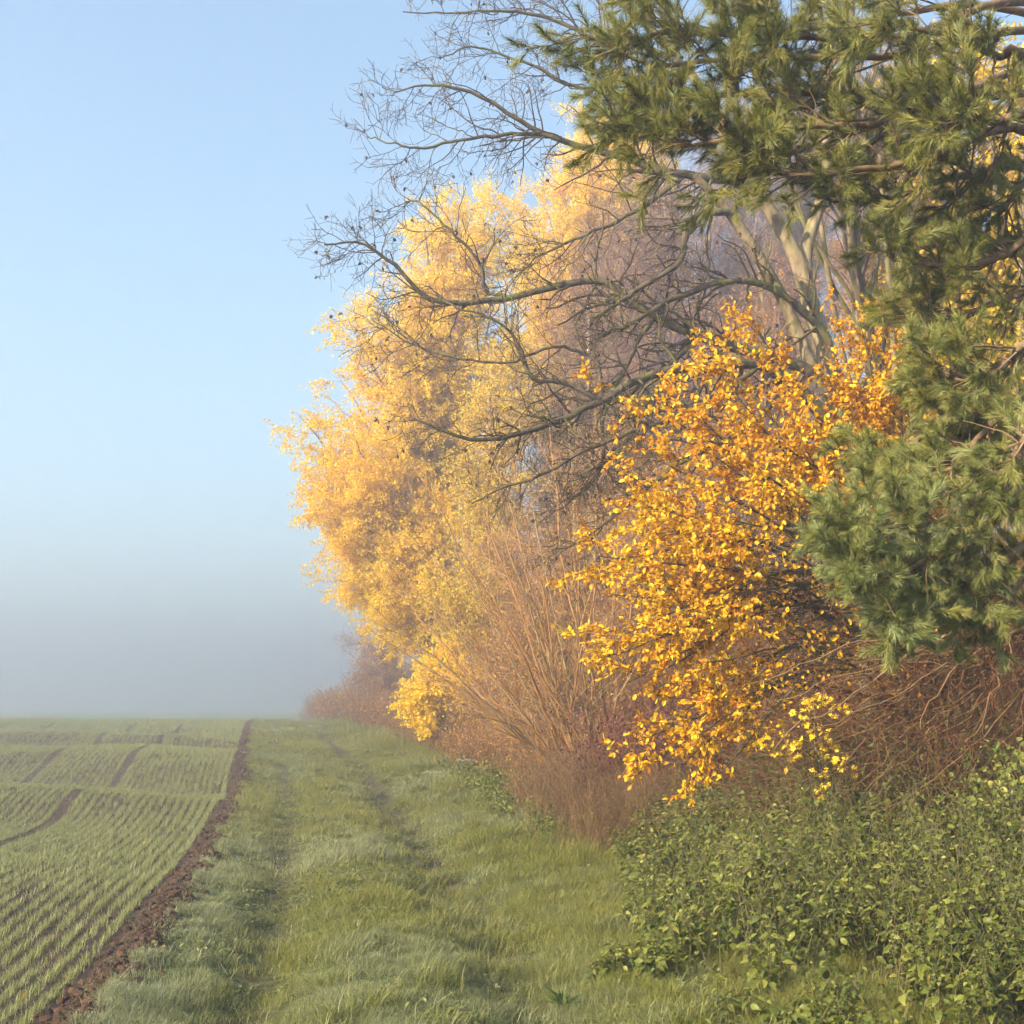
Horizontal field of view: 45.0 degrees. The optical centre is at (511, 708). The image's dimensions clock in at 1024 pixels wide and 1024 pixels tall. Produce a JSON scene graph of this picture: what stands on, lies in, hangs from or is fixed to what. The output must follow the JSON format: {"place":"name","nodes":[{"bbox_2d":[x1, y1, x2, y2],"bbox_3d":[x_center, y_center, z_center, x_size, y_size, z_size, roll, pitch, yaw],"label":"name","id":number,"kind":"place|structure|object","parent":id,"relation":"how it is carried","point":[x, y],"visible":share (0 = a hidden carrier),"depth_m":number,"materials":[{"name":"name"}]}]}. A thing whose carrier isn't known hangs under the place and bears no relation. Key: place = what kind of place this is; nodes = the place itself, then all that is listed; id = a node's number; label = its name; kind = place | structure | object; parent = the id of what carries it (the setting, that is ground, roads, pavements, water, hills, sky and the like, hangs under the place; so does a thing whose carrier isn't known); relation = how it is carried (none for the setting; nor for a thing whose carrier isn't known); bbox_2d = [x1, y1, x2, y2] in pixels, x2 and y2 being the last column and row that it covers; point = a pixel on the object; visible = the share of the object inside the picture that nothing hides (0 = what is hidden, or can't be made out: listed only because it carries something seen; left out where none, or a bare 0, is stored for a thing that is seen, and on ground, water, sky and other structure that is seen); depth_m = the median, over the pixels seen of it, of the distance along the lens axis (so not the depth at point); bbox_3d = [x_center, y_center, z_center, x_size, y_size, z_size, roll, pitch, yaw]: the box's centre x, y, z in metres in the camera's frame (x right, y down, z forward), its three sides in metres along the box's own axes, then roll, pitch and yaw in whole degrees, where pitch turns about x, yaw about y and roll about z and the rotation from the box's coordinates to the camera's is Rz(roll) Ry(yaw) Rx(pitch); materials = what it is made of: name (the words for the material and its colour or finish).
{"place":"outdoors","nodes":[
{"label":"outdoors","id":0,"kind":"place"},
{"bbox_2d":[423,771,440,797],"bbox_3d":[-1.368,1.305,21.170,0.349,0.476,0.264,0,0,0],"label":"umbel flower","id":1,"kind":"object","parent":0,"point":[431,779],"visible":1,"depth_m":21.20,"materials":[{"name":"beige plant"}]},
{"bbox_2d":[0,710,1023,1023],"bbox_3d":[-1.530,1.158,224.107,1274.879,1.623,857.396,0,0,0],"label":"ground","id":2,"kind":"structure","parent":0,"point":[126,764],"depth_m":11.87,"materials":[{"name":"soil"}]},
{"bbox_2d":[0,717,247,1023],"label":"wheat seedlings","id":3,"kind":"object","parent":2,"relation":"on","point":[39,857],"visible":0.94,"depth_m":17.40,"materials":[{"name":"green plant"}]},
{"bbox_2d":[0,720,255,1023],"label":"soil clods","id":4,"kind":"object","parent":2,"relation":"on","point":[167,893],"visible":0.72,"depth_m":9.72,"materials":[{"name":"brown soil"}]},
{"bbox_2d":[197,836,208,842],"bbox_3d":[-3.796,1.610,15.201,0.155,0.090,0.131,0,0,0],"label":"soil clod","id":5,"kind":"object","parent":2,"relation":"on","point":[200,838],"visible":0.76,"depth_m":15.17,"materials":[{"name":"brown soil"}]},
{"bbox_2d":[204,863,213,867],"bbox_3d":[-3.119,1.622,12.699,0.131,0.071,0.078,0,0,0],"label":"soil clod","id":6,"kind":"object","parent":2,"relation":"on","point":[207,865],"visible":0.71,"depth_m":12.69,"materials":[{"name":"brown soil"}]},
{"bbox_2d":[208,849,219,853],"bbox_3d":[-3.337,1.607,13.799,0.128,0.071,0.142,0,0,23],"label":"soil clod","id":7,"kind":"object","parent":2,"relation":"on","point":[212,851],"visible":0.76,"depth_m":13.77,"materials":[{"name":"brown soil"}]},
{"bbox_2d":[333,622,399,694],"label":"foggy tree","id":8,"kind":"object","parent":2,"relation":"on","point":[357,656],"visible":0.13,"depth_m":74.74,"materials":[{"name":"grey plant"}]},
{"bbox_2d":[291,670,472,730],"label":"brush","id":9,"kind":"object","parent":2,"relation":"on","point":[351,714],"depth_m":53.70,"materials":[{"name":"brown plant"}]},
{"bbox_2d":[346,630,423,719],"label":"foggy tree","id":10,"kind":"object","parent":2,"relation":"on","point":[390,671],"visible":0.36,"depth_m":51.45,"materials":[{"name":"grey plant"}]},
{"bbox_2d":[263,180,533,708],"bbox_3d":[-3.063,-7.643,37.953,8.610,17.258,5.661,0,0,-37],"label":"birch tree","id":11,"kind":"object","parent":2,"relation":"on","point":[364,502],"visible":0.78,"depth_m":36.93,"materials":[{"name":"yellow plant"}]},
{"bbox_2d":[386,630,486,750],"bbox_3d":[-1.804,-0.373,30.956,2.598,3.198,1.965,0,0,8],"label":"yellow bush","id":12,"kind":"object","parent":2,"relation":"on","point":[419,705],"visible":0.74,"depth_m":30.68,"materials":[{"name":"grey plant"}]},
{"bbox_2d":[452,759,472,789],"bbox_3d":[-0.836,1.173,21.386,0.391,0.622,0.269,0,0,0],"label":"umbel flower","id":13,"kind":"object","parent":2,"relation":"on","point":[463,763],"visible":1,"depth_m":21.41,"materials":[{"name":"beige plant"}]},
{"bbox_2d":[414,311,584,699],"bbox_3d":[-0.480,-5.066,33.846,3.765,12.124,5.440,0,0,40],"label":"birch tree","id":14,"kind":"object","parent":2,"relation":"on","point":[458,600],"visible":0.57,"depth_m":33.55,"materials":[{"name":"yellow plant"}]},
{"bbox_2d":[349,323,681,776],"bbox_3d":[0.155,-2.589,19.761,5.647,8.195,4.543,0,0,0],"label":"willow shrub","id":15,"kind":"object","parent":2,"relation":"on","point":[559,710],"visible":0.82,"depth_m":19.51,"materials":[{"name":"brown plant"}]},
{"bbox_2d":[424,500,612,753],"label":"young tree","id":16,"kind":"object","parent":2,"relation":"on","point":[505,559],"visible":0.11,"depth_m":28.78,"materials":[{"name":"brown plant"}]},
{"bbox_2d":[366,696,676,793],"bbox_3d":[-0.935,0.527,31.257,4.292,2.084,27.533,0,0,-12],"label":"hedge brush","id":17,"kind":"object","parent":2,"relation":"on","point":[468,748],"depth_m":25.27,"materials":[{"name":"brown plant"}]},
{"bbox_2d":[543,987,582,1007],"bbox_3d":[0.310,1.762,7.496,0.205,0.133,0.290,0,0,-41],"label":"dock plant","id":18,"kind":"object","parent":2,"relation":"on","point":[563,996],"visible":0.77,"depth_m":7.52,"materials":[{"name":"green plant"}]},
{"bbox_2d":[470,424,665,740],"bbox_3d":[1.506,-1.838,27.006,4.920,8.999,4.567,0,0,0],"label":"young tree","id":19,"kind":"object","parent":2,"relation":"on","point":[556,592],"visible":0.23,"depth_m":26.42,"materials":[{"name":"brown plant"}]},
{"bbox_2d":[433,749,710,844],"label":"verge herbs","id":20,"kind":"object","parent":2,"relation":"on","point":[495,787],"depth_m":19.62,"materials":[{"name":"green plant"}]},
{"bbox_2d":[442,92,708,486],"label":"birch tree","id":21,"kind":"object","parent":2,"relation":"on","point":[573,216],"visible":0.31,"depth_m":44.30,"materials":[{"name":"yellow plant"}]},
{"bbox_2d":[283,0,878,747],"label":"bare tree","id":22,"kind":"object","parent":2,"relation":"on","point":[801,258],"visible":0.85,"depth_m":13.89,"materials":[{"name":"grey plant"}]},
{"bbox_2d":[510,258,681,599],"bbox_3d":[2.553,-6.266,36.954,6.695,14.354,5.871,0,0,0],"label":"bare birch","id":23,"kind":"object","parent":2,"relation":"on","point":[605,374],"visible":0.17,"depth_m":36.75,"materials":[{"name":"brown plant"}]},
{"bbox_2d":[560,391,722,725],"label":"young tree","id":24,"kind":"object","parent":2,"relation":"on","point":[626,456],"visible":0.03,"depth_m":30.37,"materials":[{"name":"brown plant"}]},
{"bbox_2d":[492,727,805,855],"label":"dry weeds","id":25,"kind":"object","parent":2,"relation":"on","point":[599,801],"depth_m":14.79,"materials":[{"name":"brown plant"}]},
{"bbox_2d":[551,154,755,513],"bbox_3d":[4.841,-8.530,39.657,7.292,18.713,6.142,0,0,0],"label":"bare birch","id":26,"kind":"object","parent":2,"relation":"on","point":[673,337],"visible":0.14,"depth_m":39.41,"materials":[{"name":"brown plant"}]},
{"bbox_2d":[571,423,765,745],"bbox_3d":[3.613,-1.357,24.943,4.884,8.987,4.216,0,0,0],"label":"young tree","id":27,"kind":"object","parent":2,"relation":"on","point":[681,476],"visible":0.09,"depth_m":24.67,"materials":[{"name":"brown plant"}]},
{"bbox_2d":[539,692,812,803],"bbox_3d":[2.080,0.666,15.674,3.690,1.824,2.887,0,0,38],"label":"dogwood","id":28,"kind":"object","parent":2,"relation":"on","point":[657,741],"visible":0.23,"depth_m":15.59,"materials":[{"name":"brown plant"}]},
{"bbox_2d":[351,456,1023,760],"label":"wood undergrowth","id":29,"kind":"object","parent":2,"relation":"on","point":[738,648],"depth_m":20.50,"materials":[{"name":"plant"}]},
{"bbox_2d":[646,76,823,546],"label":"bare birch","id":30,"kind":"object","parent":2,"relation":"on","point":[735,265],"visible":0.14,"depth_m":41.40,"materials":[{"name":"brown plant"}]},
{"bbox_2d":[668,230,839,622],"bbox_3d":[6.509,-5.774,32.926,5.000,13.600,4.695,0,0,0],"label":"young tree","id":31,"kind":"object","parent":2,"relation":"on","point":[765,315],"visible":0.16,"depth_m":32.51,"materials":[{"name":"brown plant"}]},
{"bbox_2d":[500,0,1023,677],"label":"pine tree","id":32,"kind":"object","parent":2,"relation":"on","point":[980,468],"visible":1,"depth_m":5.98,"materials":[{"name":"green plant"}]},
{"bbox_2d":[528,686,1023,1023],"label":"nettle","id":33,"kind":"object","parent":2,"relation":"on","point":[639,961],"depth_m":8.14,"materials":[{"name":"green plant"}]},
{"bbox_2d":[545,282,1023,848],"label":"beech bush","id":34,"kind":"object","parent":2,"relation":"on","point":[707,558],"visible":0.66,"depth_m":10.62,"materials":[{"name":"yellow plant"}]},
{"bbox_2d":[717,98,863,592],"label":"bare birch","id":35,"kind":"object","parent":2,"relation":"on","point":[797,233],"visible":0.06,"depth_m":43.46,"materials":[{"name":"white plant"}]},
{"bbox_2d":[593,606,1023,911],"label":"bramble thicket","id":36,"kind":"object","parent":2,"relation":"on","point":[756,766],"visible":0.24,"depth_m":12.20,"materials":[{"name":"brown plant"}]},
{"bbox_2d":[758,692,863,845],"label":"maple sapling","id":37,"kind":"object","parent":2,"relation":"on","point":[794,743],"visible":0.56,"depth_m":10.22,"materials":[{"name":"yellow plant"}]},
{"bbox_2d":[659,781,1018,877],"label":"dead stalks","id":38,"kind":"object","parent":2,"relation":"on","point":[856,832],"visible":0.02,"depth_m":10.45,"materials":[{"name":"brown plant"}]},
{"bbox_2d":[686,0,1004,669],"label":"grey tree","id":39,"kind":"object","parent":2,"relation":"on","point":[858,281],"visible":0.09,"depth_m":17.89,"materials":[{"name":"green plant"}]},
{"bbox_2d":[715,544,1023,846],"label":"arching shrub","id":40,"kind":"object","parent":2,"relation":"on","point":[991,674],"visible":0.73,"depth_m":9.75,"materials":[{"name":"plant"}]},
{"bbox_2d":[790,15,965,425],"bbox_3d":[9.041,-7.745,29.704,4.604,17.846,4.851,0,0,0],"label":"young tree","id":41,"kind":"object","parent":2,"relation":"on","point":[838,250],"visible":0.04,"depth_m":29.55,"materials":[{"name":"grey plant"}]},
{"bbox_2d":[811,154,1022,682],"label":"hazel","id":42,"kind":"object","parent":2,"relation":"on","point":[887,292],"visible":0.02,"depth_m":17.51,"materials":[{"name":"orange plant"}]},
{"bbox_2d":[811,19,1023,677],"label":"hazel","id":43,"kind":"object","parent":2,"relation":"on","point":[983,150],"visible":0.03,"depth_m":18.36,"materials":[{"name":"yellow plant"}]},
{"bbox_2d":[936,737,1023,859],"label":"bush","id":44,"kind":"object","parent":2,"relation":"on","point":[1016,760],"visible":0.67,"depth_m":9.10,"materials":[{"name":"green plant"}]},
{"bbox_2d":[940,102,1023,665],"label":"hazel","id":45,"kind":"object","parent":2,"relation":"on","point":[1002,273],"visible":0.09,"depth_m":16.52,"materials":[{"name":"yellow plant"}]},
{"bbox_2d":[0,0,1023,709],"label":"sky","id":46,"kind":"structure","parent":0,"point":[159,159],"materials":[{"name":"blue"}]},
{"bbox_2d":[16,714,1023,1023],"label":"grass","id":47,"kind":"structure","parent":0,"point":[580,924],"depth_m":9.66,"materials":[{"name":"green plant"}]},
{"bbox_2d":[390,753,1007,984],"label":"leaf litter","id":48,"kind":"object","parent":47,"relation":"on","point":[836,928],"visible":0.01,"depth_m":8.65,"materials":[{"name":"brown plant"}]}
]}

